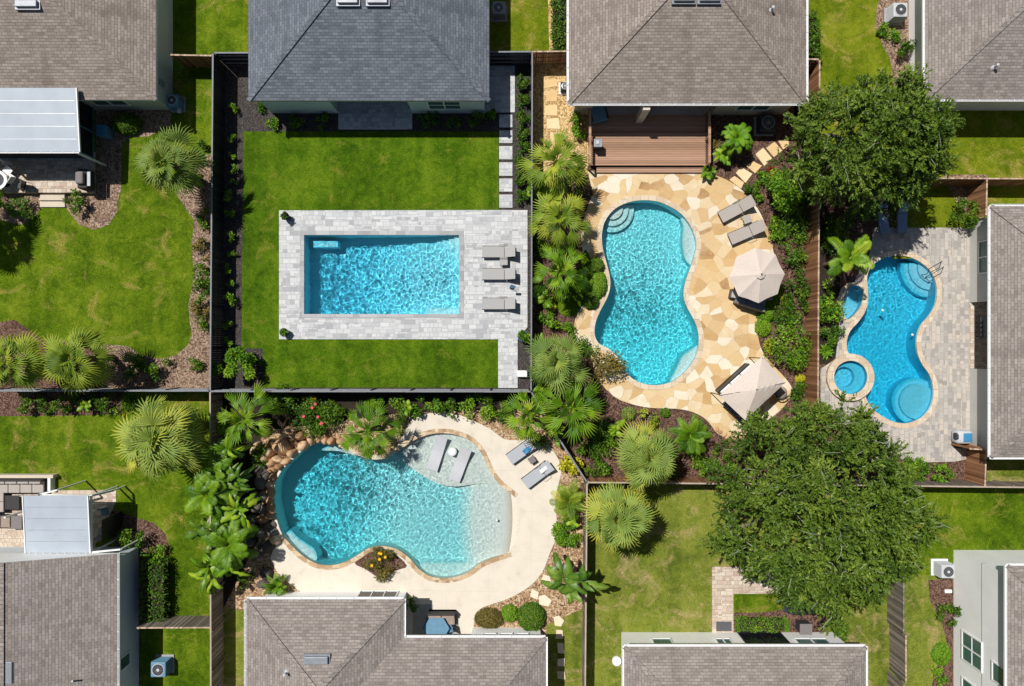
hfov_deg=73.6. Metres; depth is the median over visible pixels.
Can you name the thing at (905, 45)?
shrub
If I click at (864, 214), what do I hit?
shrub
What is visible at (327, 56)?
house
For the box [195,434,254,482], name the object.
banana plant
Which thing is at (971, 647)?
window
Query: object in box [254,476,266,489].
boulder
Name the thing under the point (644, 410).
shrub
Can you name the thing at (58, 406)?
shrub
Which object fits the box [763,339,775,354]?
shrub
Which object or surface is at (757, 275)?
patio umbrella
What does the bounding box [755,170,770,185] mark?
shrub
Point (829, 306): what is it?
shrub
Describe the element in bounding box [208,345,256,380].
shrub
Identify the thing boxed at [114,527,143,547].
shrub
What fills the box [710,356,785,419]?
canopy umbrella
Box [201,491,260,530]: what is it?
banana plant
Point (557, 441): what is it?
leafy plant
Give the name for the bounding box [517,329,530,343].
planter
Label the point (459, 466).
pool lounger
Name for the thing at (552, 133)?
stepping stone
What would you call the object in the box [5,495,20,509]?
side table
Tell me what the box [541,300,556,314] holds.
shrub
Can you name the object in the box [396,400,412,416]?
leafy plant
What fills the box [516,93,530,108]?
hedge plant
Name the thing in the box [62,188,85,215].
shrub
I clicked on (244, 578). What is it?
shrub
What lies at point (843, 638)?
shrub
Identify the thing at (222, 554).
shrub
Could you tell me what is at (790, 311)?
shrub
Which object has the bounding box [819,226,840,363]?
planting bed
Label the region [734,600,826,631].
garden bed
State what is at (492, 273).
sun lounger
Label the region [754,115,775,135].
air conditioner
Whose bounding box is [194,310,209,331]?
shrub
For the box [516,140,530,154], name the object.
hedge plant
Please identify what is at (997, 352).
house
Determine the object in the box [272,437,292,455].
boulder
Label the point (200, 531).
banana plant
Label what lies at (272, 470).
boulder
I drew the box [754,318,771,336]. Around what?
shrub
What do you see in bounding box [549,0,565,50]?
hedge
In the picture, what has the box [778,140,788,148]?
stepping stone
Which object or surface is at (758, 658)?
house
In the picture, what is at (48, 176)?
patio
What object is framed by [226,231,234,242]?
bed plant
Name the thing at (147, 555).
shrub
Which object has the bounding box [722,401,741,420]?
outdoor sofa
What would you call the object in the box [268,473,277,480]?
boulder
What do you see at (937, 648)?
shrub
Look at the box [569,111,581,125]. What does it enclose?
shrub
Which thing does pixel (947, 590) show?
splash block
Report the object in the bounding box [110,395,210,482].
fan palm
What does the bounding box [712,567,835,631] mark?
patio
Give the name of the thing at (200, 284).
shrub
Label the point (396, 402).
shrub
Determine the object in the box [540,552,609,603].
banana plant
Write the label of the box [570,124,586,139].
shrub
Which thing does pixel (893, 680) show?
wooden fence
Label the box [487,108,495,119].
shrub
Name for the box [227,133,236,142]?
bed plant
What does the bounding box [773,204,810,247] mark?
shrub
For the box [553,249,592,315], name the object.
groundcover
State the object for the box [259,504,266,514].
boulder
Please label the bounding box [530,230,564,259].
shrub
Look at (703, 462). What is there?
shrub
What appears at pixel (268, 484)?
boulder
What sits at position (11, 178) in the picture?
patio chair
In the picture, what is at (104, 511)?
patio chair
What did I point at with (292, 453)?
boulder
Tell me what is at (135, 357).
shrub
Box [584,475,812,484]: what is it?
wooden fence
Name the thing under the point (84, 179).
covered grill
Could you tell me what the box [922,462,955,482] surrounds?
shrub
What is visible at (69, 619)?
house
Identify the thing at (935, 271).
pool handrail
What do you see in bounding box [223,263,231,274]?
bed plant
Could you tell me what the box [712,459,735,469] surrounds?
shrub
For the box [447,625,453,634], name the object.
patio chair
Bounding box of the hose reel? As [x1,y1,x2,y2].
[612,656,621,665]
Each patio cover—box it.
[0,88,106,165]
[4,495,106,553]
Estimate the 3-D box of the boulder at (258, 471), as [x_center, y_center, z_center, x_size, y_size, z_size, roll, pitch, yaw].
[-16.204,8.039,43.917,0.981,0.585,1.046,0,90,0]
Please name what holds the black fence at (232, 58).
on the gravel bed at (247, 116)
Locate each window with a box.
[89,101,130,105]
[120,650,130,672]
[426,102,461,109]
[651,638,673,643]
[714,638,733,643]
[734,106,771,110]
[793,638,831,643]
[961,629,982,672]
[961,676,974,685]
[978,240,986,273]
[991,660,1003,685]
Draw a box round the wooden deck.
[587,108,710,172]
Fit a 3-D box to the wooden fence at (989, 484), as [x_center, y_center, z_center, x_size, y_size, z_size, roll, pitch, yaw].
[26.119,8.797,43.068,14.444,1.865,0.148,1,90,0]
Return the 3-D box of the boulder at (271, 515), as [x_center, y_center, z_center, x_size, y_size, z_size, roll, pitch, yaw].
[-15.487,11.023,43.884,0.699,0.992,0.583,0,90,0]
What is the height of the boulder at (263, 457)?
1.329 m
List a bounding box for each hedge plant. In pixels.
[513,154,524,168]
[514,170,527,187]
[515,189,528,203]
[516,73,529,89]
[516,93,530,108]
[516,109,530,124]
[516,124,529,140]
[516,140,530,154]
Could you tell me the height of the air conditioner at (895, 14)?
1.015 m
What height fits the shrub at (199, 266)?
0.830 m
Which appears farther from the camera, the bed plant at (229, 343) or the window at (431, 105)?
the bed plant at (229, 343)
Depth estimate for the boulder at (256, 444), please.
43.46 m
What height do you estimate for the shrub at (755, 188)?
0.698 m
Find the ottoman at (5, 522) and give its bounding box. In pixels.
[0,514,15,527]
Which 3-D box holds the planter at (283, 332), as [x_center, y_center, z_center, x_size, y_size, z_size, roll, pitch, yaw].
[-14.486,-0.680,43.571,0.582,0.718,0.547,37,90,0]
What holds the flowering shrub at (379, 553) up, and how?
on the garden bed at (398, 562)
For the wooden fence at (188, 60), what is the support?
on the lawn at (124, 277)
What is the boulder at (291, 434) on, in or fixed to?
on the mulch ground at (560, 606)
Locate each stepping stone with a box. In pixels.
[499,115,511,126]
[499,130,511,142]
[499,146,511,158]
[499,162,511,175]
[499,179,511,191]
[499,195,511,207]
[530,589,538,598]
[539,594,551,606]
[541,574,550,587]
[544,79,556,87]
[545,105,556,115]
[546,90,556,101]
[547,118,559,128]
[550,132,558,141]
[554,615,563,625]
[556,629,562,638]
[557,643,563,652]
[557,658,564,665]
[557,671,565,679]
[729,176,743,188]
[736,167,751,182]
[746,161,761,172]
[755,148,771,165]
[766,142,781,156]
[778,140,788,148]
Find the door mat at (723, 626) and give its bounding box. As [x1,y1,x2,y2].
[716,622,731,630]
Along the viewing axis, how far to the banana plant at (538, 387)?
41.90 m
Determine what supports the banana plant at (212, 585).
on the bed ground at (229, 584)
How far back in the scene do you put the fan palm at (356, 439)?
40.94 m
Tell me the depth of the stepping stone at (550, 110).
43.96 m
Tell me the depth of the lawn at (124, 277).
44.00 m
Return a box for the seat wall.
[0,474,57,490]
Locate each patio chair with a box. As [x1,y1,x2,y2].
[2,162,15,174]
[6,174,21,185]
[17,180,28,190]
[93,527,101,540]
[95,505,113,515]
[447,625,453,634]
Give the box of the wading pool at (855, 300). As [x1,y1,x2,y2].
[838,282,865,321]
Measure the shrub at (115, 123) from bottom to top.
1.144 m
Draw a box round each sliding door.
[357,590,398,596]
[737,631,790,643]
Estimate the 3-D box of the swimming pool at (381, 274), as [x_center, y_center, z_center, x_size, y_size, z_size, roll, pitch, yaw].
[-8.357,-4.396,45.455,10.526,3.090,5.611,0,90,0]
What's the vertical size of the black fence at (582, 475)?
1.865 m
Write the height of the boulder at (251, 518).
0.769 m
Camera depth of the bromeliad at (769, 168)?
43.75 m
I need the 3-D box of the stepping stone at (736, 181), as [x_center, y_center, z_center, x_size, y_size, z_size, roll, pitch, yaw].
[14.462,-10.365,43.970,0.958,0.060,0.430,38,90,0]
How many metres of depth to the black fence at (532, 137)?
42.13 m
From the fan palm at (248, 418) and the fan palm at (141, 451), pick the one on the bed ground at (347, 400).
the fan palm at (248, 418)
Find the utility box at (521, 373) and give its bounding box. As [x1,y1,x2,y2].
[517,370,526,376]
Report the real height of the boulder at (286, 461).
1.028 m
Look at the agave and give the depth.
43.74 m
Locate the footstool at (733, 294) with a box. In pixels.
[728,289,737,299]
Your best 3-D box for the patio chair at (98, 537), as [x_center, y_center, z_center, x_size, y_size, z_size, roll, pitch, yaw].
[-26.093,12.113,43.489,0.548,0.967,0.636,10,90,0]
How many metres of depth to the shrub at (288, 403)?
43.18 m
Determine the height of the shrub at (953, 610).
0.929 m
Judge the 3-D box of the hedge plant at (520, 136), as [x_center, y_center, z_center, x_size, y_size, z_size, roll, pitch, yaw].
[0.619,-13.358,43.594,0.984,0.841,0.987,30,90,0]
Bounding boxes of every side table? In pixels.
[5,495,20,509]
[8,515,22,528]
[500,257,507,264]
[528,455,535,463]
[741,214,751,224]
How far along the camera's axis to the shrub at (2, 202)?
43.49 m
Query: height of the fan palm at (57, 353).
5.197 m
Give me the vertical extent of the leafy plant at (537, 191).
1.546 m
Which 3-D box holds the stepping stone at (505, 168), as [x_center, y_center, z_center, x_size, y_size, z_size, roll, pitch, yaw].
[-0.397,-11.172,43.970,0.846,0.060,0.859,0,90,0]
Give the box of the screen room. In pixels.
[0,101,93,158]
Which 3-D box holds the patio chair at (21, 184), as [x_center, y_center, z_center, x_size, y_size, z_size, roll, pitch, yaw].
[-30.896,-9.972,43.140,0.636,0.967,0.548,10,90,0]
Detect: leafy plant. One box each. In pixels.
[77,400,92,411]
[193,174,203,186]
[208,416,231,436]
[363,397,383,415]
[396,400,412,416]
[526,178,553,203]
[529,332,546,344]
[532,289,553,308]
[535,172,551,193]
[546,425,564,447]
[563,515,579,527]
[607,419,624,435]
[687,447,700,459]
[701,166,716,179]
[713,148,733,165]
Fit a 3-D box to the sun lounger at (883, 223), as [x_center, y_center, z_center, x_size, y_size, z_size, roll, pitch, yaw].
[23.631,-7.966,43.581,0.660,0.739,1.934,-9,90,0]
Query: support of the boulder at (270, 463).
on the mulch ground at (560, 606)
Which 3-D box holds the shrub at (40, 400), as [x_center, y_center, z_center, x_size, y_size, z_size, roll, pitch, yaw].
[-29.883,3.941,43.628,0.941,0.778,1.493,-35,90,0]
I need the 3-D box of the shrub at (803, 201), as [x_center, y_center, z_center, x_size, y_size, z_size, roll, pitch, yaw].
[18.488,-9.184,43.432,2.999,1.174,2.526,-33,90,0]
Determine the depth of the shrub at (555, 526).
43.55 m
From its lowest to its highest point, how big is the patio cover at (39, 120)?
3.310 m
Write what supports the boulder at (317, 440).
on the mulch ground at (560, 606)
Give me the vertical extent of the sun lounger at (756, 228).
0.853 m
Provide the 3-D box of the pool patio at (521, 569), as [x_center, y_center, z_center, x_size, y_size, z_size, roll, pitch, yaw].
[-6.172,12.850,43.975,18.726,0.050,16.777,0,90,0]
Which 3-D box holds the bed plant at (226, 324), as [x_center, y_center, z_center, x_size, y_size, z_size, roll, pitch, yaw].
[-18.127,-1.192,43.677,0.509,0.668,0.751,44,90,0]
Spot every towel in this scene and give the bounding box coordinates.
[522,446,530,454]
[539,466,547,473]
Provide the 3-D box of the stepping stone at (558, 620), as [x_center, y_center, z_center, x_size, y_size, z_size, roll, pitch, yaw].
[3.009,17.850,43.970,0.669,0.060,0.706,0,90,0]
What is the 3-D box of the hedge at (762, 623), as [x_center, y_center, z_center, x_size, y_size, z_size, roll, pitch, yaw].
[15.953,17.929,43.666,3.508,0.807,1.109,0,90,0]
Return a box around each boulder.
[243,537,255,546]
[246,514,256,523]
[249,501,261,512]
[250,441,260,454]
[250,490,258,499]
[252,462,266,475]
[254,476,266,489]
[254,553,263,561]
[256,527,265,537]
[256,580,268,587]
[257,514,268,523]
[258,490,267,501]
[258,539,274,553]
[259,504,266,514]
[260,454,270,461]
[260,566,273,579]
[261,469,271,479]
[262,520,276,530]
[265,446,275,456]
[265,480,273,487]
[265,497,273,503]
[265,503,275,512]
[265,511,276,519]
[266,457,277,467]
[266,487,275,497]
[266,528,277,536]
[267,467,277,472]
[268,438,276,447]
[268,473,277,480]
[269,535,280,544]
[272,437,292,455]
[272,455,283,462]
[274,463,283,469]
[279,458,291,464]
[280,431,288,437]
[284,426,292,432]
[286,449,297,457]
[288,431,297,438]
[290,438,299,445]
[294,431,306,439]
[297,440,309,450]
[307,433,315,444]
[315,434,321,443]
[321,434,328,444]
[327,437,336,445]
[336,438,345,443]
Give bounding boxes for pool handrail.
[922,261,943,277]
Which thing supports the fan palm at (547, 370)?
on the mulch ground at (615, 406)
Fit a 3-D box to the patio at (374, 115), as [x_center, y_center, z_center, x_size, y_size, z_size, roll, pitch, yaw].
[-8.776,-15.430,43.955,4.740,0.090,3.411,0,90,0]
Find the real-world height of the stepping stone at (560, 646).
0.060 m
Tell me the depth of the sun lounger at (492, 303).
43.55 m
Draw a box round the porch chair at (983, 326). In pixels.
[976,317,986,337]
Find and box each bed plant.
[222,292,236,307]
[222,320,233,329]
[223,189,232,201]
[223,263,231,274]
[223,336,232,346]
[224,209,234,217]
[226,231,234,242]
[226,280,234,287]
[227,103,237,112]
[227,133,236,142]
[227,151,235,160]
[227,250,236,256]
[229,178,237,184]
[230,164,238,173]
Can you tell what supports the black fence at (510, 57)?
on the gravel bed at (247, 116)
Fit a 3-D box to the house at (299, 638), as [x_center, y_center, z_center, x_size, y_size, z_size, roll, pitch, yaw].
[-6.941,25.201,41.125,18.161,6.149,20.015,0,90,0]
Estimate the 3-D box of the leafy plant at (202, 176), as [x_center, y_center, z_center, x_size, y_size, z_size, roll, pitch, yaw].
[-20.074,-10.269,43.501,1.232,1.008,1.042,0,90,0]
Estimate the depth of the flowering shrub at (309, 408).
42.97 m
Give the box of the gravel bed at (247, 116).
[213,51,531,388]
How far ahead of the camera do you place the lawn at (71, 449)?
44.00 m
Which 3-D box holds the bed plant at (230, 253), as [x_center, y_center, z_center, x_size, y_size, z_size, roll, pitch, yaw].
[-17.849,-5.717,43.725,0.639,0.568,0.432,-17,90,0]
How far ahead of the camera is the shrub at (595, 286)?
43.49 m
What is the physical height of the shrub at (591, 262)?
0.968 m
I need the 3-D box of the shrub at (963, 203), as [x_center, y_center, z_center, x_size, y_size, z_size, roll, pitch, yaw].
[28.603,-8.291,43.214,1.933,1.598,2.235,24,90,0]
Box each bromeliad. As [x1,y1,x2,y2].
[711,138,722,149]
[766,163,776,175]
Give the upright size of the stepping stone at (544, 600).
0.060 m
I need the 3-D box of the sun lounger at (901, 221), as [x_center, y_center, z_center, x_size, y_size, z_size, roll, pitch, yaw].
[24.876,-7.976,43.581,0.660,0.739,1.934,1,90,0]
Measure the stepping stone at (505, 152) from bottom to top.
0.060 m
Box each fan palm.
[0,329,50,392]
[39,324,118,394]
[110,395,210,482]
[133,123,213,200]
[216,381,285,451]
[339,400,405,461]
[499,389,559,442]
[515,127,589,200]
[525,333,591,398]
[526,187,592,251]
[531,239,590,302]
[534,377,605,443]
[579,479,655,552]
[613,418,678,493]
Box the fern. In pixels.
[261,573,287,595]
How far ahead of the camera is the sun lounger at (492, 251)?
43.55 m
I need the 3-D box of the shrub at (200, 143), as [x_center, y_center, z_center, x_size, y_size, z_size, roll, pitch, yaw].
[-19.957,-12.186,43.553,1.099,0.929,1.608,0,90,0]
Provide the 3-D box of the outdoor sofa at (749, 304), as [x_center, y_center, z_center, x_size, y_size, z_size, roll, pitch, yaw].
[15.193,-2.627,43.545,1.900,0.810,0.850,18,90,0]
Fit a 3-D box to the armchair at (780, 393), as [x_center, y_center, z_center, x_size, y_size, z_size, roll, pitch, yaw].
[17.104,3.174,43.617,0.858,0.665,0.930,-42,90,0]
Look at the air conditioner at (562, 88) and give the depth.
43.54 m
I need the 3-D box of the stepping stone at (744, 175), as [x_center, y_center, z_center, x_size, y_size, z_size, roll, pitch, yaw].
[14.867,-10.838,43.970,0.873,0.060,0.736,37,90,0]
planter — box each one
[279,328,288,336]
[280,211,289,219]
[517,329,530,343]
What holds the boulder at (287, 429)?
on the mulch ground at (560, 606)
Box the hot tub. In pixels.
[826,354,873,400]
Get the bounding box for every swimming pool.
[274,429,520,582]
[300,231,463,317]
[590,195,703,389]
[842,251,941,427]
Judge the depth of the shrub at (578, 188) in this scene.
43.30 m
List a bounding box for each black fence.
[0,387,209,391]
[209,54,225,389]
[210,388,530,391]
[214,52,247,66]
[489,51,530,64]
[530,52,533,389]
[556,437,586,481]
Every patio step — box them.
[39,195,66,200]
[40,201,65,206]
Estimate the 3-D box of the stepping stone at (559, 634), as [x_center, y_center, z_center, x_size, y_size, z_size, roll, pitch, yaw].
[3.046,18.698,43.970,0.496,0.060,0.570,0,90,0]
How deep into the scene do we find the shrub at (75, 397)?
43.50 m
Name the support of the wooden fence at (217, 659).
on the ground at (659, 579)
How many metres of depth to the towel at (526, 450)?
43.45 m
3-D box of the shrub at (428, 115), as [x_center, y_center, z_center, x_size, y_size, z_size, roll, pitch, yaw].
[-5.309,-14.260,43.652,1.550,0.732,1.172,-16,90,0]
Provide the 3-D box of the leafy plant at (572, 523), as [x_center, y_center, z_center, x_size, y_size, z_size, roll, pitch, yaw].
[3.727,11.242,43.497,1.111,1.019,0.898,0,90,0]
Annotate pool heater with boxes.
[951,430,972,447]
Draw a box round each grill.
[75,169,94,190]
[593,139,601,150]
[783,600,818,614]
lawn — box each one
[0,0,242,358]
[0,392,209,685]
[242,131,498,387]
[243,0,550,51]
[734,594,789,612]
[794,0,921,176]
[891,110,1023,258]
[904,487,1023,574]
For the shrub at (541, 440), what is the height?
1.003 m
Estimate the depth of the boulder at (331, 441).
43.42 m
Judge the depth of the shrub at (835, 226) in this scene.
43.11 m
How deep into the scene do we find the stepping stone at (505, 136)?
43.94 m
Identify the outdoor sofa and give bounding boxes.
[0,478,47,492]
[0,492,9,511]
[427,610,455,624]
[715,363,749,393]
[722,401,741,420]
[733,296,765,312]
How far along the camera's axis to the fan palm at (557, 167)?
40.20 m
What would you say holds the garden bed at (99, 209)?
on the lawn at (124, 277)
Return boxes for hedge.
[138,553,172,623]
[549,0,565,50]
[734,615,790,632]
[808,10,822,57]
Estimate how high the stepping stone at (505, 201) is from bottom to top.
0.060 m
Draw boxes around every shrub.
[0,190,6,207]
[6,197,32,218]
[16,392,32,414]
[32,395,51,415]
[48,393,72,413]
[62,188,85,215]
[69,392,100,409]
[95,392,120,416]
[109,113,143,136]
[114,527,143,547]
[119,392,143,411]
[122,350,145,380]
[136,357,171,382]
[140,544,166,562]
[188,299,209,317]
[189,356,202,372]
[191,236,209,261]
[191,282,209,306]
[192,139,207,158]
[192,263,209,281]
[192,272,209,290]
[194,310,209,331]
[195,207,209,231]
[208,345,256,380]
[237,568,255,588]
[250,441,269,468]
[255,359,262,365]
[257,102,265,112]
[265,116,278,130]
[265,394,294,414]
[269,382,298,417]
[288,394,343,440]
[289,113,304,129]
[316,111,328,130]
[323,399,347,425]
[362,545,395,582]
[388,395,411,421]
[406,595,418,612]
[410,393,441,418]
[416,111,439,129]
[438,397,456,418]
[444,114,463,127]
[458,392,495,421]
[467,110,487,127]
[474,607,503,628]
[480,389,515,424]
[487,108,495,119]
[501,603,517,622]
[516,601,545,630]
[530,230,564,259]
[531,432,549,450]
[536,310,561,328]
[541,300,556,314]
[551,521,568,541]
[552,286,570,303]
[553,521,581,547]
[556,452,583,475]
[559,322,576,338]
[562,170,590,197]
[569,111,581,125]
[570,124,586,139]
[572,335,599,358]
[575,439,609,467]
[581,293,599,309]
[582,415,612,443]
[583,449,610,477]
[587,257,604,272]
[589,271,606,297]
[591,350,628,379]
[595,432,621,457]
[621,406,635,420]
[636,407,659,428]
[660,408,670,417]
[668,466,679,479]
[691,457,713,476]
[692,454,719,478]
[711,438,735,461]
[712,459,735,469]
[743,182,759,196]
[752,191,763,202]
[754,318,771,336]
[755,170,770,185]
[755,308,774,322]
[762,316,813,372]
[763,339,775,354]
[765,167,804,216]
[768,215,785,240]
[771,297,796,324]
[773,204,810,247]
[781,233,809,275]
[781,271,811,300]
[781,292,809,326]
[787,181,822,221]
[790,380,809,407]
[794,374,804,383]
[808,25,823,60]
[817,278,846,323]
[819,313,845,347]
[820,221,849,256]
[821,212,844,239]
[830,617,849,641]
[843,205,871,229]
[875,21,888,36]
[884,28,902,41]
[896,38,916,56]
[902,454,926,481]
[909,457,929,481]
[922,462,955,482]
[930,642,950,665]
[931,665,948,685]
[935,603,961,626]
[949,196,980,230]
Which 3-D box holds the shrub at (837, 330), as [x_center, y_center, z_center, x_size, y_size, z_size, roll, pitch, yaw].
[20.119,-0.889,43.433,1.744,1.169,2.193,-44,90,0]
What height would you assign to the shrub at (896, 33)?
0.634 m
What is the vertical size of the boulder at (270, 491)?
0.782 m
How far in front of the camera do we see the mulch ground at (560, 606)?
43.99 m
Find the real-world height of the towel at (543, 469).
0.066 m
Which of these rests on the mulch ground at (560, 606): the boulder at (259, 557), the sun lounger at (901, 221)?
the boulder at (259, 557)
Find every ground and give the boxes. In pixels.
[211,405,261,606]
[218,392,530,428]
[223,457,1023,685]
[224,394,583,634]
[532,51,588,187]
[532,106,816,477]
[817,185,986,480]
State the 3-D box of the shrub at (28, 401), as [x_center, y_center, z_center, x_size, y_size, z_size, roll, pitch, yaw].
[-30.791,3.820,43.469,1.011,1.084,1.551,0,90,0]
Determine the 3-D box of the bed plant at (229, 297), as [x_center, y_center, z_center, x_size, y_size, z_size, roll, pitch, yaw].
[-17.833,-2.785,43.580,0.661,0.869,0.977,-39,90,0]
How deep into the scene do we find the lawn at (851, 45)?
44.00 m
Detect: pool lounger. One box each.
[426,435,447,471]
[449,447,470,482]
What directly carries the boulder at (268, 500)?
on the mulch ground at (560, 606)
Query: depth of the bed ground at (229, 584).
43.99 m
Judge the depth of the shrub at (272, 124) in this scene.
43.61 m
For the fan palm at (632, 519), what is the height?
5.922 m
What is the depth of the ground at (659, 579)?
44.00 m
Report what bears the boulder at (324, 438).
on the mulch ground at (560, 606)
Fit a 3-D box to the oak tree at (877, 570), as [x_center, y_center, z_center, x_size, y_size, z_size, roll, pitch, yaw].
[17.064,9.322,39.006,12.651,10.052,13.402,0,90,0]
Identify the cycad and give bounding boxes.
[721,122,753,154]
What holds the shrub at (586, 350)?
on the mulch ground at (615, 406)
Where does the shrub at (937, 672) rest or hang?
on the garden bed at (938, 596)
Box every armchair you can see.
[591,106,608,124]
[774,386,787,399]
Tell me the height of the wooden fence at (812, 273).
1.865 m
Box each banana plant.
[184,469,232,518]
[185,512,239,553]
[188,549,251,595]
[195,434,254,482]
[200,462,256,501]
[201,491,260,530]
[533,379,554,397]
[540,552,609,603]
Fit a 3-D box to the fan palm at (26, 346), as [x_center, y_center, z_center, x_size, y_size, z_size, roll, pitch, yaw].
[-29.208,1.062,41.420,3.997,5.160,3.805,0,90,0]
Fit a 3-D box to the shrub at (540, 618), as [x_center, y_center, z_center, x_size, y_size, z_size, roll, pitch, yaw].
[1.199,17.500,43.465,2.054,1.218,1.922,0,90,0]
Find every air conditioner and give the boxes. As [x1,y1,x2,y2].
[151,654,173,676]
[166,95,185,111]
[491,1,506,21]
[559,82,565,94]
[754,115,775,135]
[884,3,907,25]
[931,559,954,577]
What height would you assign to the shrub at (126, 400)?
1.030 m
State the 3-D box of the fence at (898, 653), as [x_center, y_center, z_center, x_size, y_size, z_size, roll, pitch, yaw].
[24.285,19.480,43.068,0.149,1.865,2.970,0,90,0]
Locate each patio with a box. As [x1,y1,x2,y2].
[0,152,95,193]
[0,490,115,546]
[270,412,561,634]
[279,210,526,387]
[338,102,411,129]
[574,171,791,436]
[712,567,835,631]
[820,228,986,461]
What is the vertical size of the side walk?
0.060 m
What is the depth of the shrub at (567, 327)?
43.52 m
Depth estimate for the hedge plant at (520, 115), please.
43.42 m
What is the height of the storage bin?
0.835 m
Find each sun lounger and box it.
[482,244,514,257]
[482,268,514,279]
[482,298,514,309]
[506,438,538,464]
[521,460,554,488]
[717,195,755,222]
[727,219,766,244]
[875,201,889,233]
[894,201,909,232]
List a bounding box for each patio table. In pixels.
[0,171,9,188]
[423,617,448,634]
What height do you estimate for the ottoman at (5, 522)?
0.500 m
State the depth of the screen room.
42.99 m
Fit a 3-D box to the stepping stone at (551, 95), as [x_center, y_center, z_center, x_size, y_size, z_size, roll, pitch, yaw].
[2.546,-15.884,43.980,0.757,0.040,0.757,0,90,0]
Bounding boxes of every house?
[0,0,172,109]
[0,547,138,685]
[244,590,547,685]
[247,0,489,112]
[566,0,808,122]
[621,631,867,685]
[909,0,1023,109]
[954,550,1023,685]
[969,204,1023,458]
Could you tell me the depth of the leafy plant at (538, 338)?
43.08 m
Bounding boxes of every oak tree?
[698,389,951,637]
[765,62,965,220]
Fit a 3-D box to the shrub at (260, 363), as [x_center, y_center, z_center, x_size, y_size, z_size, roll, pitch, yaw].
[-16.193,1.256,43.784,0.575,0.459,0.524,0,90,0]
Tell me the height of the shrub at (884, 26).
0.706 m
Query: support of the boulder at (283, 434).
on the mulch ground at (560, 606)
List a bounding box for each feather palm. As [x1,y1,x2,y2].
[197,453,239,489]
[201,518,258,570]
[549,478,588,520]
[667,413,711,454]
[823,235,874,276]
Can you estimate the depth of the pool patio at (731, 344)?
43.95 m
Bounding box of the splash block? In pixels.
[944,589,951,592]
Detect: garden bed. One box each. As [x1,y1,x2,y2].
[0,194,39,224]
[0,320,101,387]
[0,392,121,415]
[66,110,170,229]
[101,154,210,391]
[110,510,169,625]
[355,551,406,575]
[548,0,552,49]
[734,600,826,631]
[876,0,908,85]
[928,579,952,685]
[944,175,987,218]
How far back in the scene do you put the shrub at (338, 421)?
43.34 m
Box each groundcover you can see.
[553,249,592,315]
[764,287,783,308]
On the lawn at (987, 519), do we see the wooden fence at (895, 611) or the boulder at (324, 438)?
the wooden fence at (895, 611)
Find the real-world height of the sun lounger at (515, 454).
0.581 m
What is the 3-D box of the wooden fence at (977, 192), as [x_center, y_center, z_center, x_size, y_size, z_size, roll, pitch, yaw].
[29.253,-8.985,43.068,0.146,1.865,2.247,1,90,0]
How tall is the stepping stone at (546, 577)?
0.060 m
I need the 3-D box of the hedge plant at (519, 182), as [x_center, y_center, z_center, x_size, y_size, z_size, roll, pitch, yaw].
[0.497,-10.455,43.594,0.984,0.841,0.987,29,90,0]
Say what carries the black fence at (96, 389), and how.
on the garden bed at (176, 372)
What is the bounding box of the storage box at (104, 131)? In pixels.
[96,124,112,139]
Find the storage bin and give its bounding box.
[795,620,811,634]
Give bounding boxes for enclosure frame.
[38,480,145,552]
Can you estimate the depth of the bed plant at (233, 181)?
43.61 m
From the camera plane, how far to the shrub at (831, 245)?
43.28 m
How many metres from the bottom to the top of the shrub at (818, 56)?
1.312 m
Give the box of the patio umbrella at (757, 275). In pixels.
[729,248,784,302]
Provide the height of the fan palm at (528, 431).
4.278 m
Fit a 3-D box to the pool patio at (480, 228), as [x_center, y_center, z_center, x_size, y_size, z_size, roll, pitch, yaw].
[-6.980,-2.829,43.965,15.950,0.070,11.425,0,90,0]
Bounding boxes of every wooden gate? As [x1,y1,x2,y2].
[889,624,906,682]
[965,448,986,485]
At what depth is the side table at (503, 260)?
43.51 m
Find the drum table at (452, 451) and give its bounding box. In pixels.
[448,447,456,455]
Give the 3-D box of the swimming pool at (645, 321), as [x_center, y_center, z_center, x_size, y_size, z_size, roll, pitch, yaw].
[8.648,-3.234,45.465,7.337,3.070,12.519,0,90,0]
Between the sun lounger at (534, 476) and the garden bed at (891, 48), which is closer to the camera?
the sun lounger at (534, 476)
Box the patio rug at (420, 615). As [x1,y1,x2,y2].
[413,604,458,634]
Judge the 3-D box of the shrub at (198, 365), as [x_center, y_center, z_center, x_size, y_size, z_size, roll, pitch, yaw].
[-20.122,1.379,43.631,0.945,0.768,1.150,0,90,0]
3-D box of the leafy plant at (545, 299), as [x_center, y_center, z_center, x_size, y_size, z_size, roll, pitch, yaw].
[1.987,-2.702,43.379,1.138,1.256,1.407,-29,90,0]
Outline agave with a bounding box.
[819,343,833,359]
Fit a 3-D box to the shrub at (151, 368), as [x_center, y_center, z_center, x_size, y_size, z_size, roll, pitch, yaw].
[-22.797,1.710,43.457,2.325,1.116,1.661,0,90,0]
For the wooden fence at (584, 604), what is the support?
on the mulch ground at (560, 606)
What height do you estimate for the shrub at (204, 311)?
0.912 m
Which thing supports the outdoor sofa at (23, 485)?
on the patio at (11, 537)
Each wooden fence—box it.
[137,616,209,628]
[170,54,211,66]
[209,392,224,685]
[533,50,565,64]
[582,481,588,685]
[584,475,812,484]
[805,60,820,474]
[808,58,818,69]
[824,177,1023,185]
[829,478,1023,487]
[887,512,904,633]
[887,670,904,685]
[951,443,984,449]
[966,179,987,217]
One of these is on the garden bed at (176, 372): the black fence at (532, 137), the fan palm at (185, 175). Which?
the fan palm at (185, 175)
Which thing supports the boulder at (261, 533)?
on the bed ground at (229, 584)
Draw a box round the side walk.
[485,66,514,111]

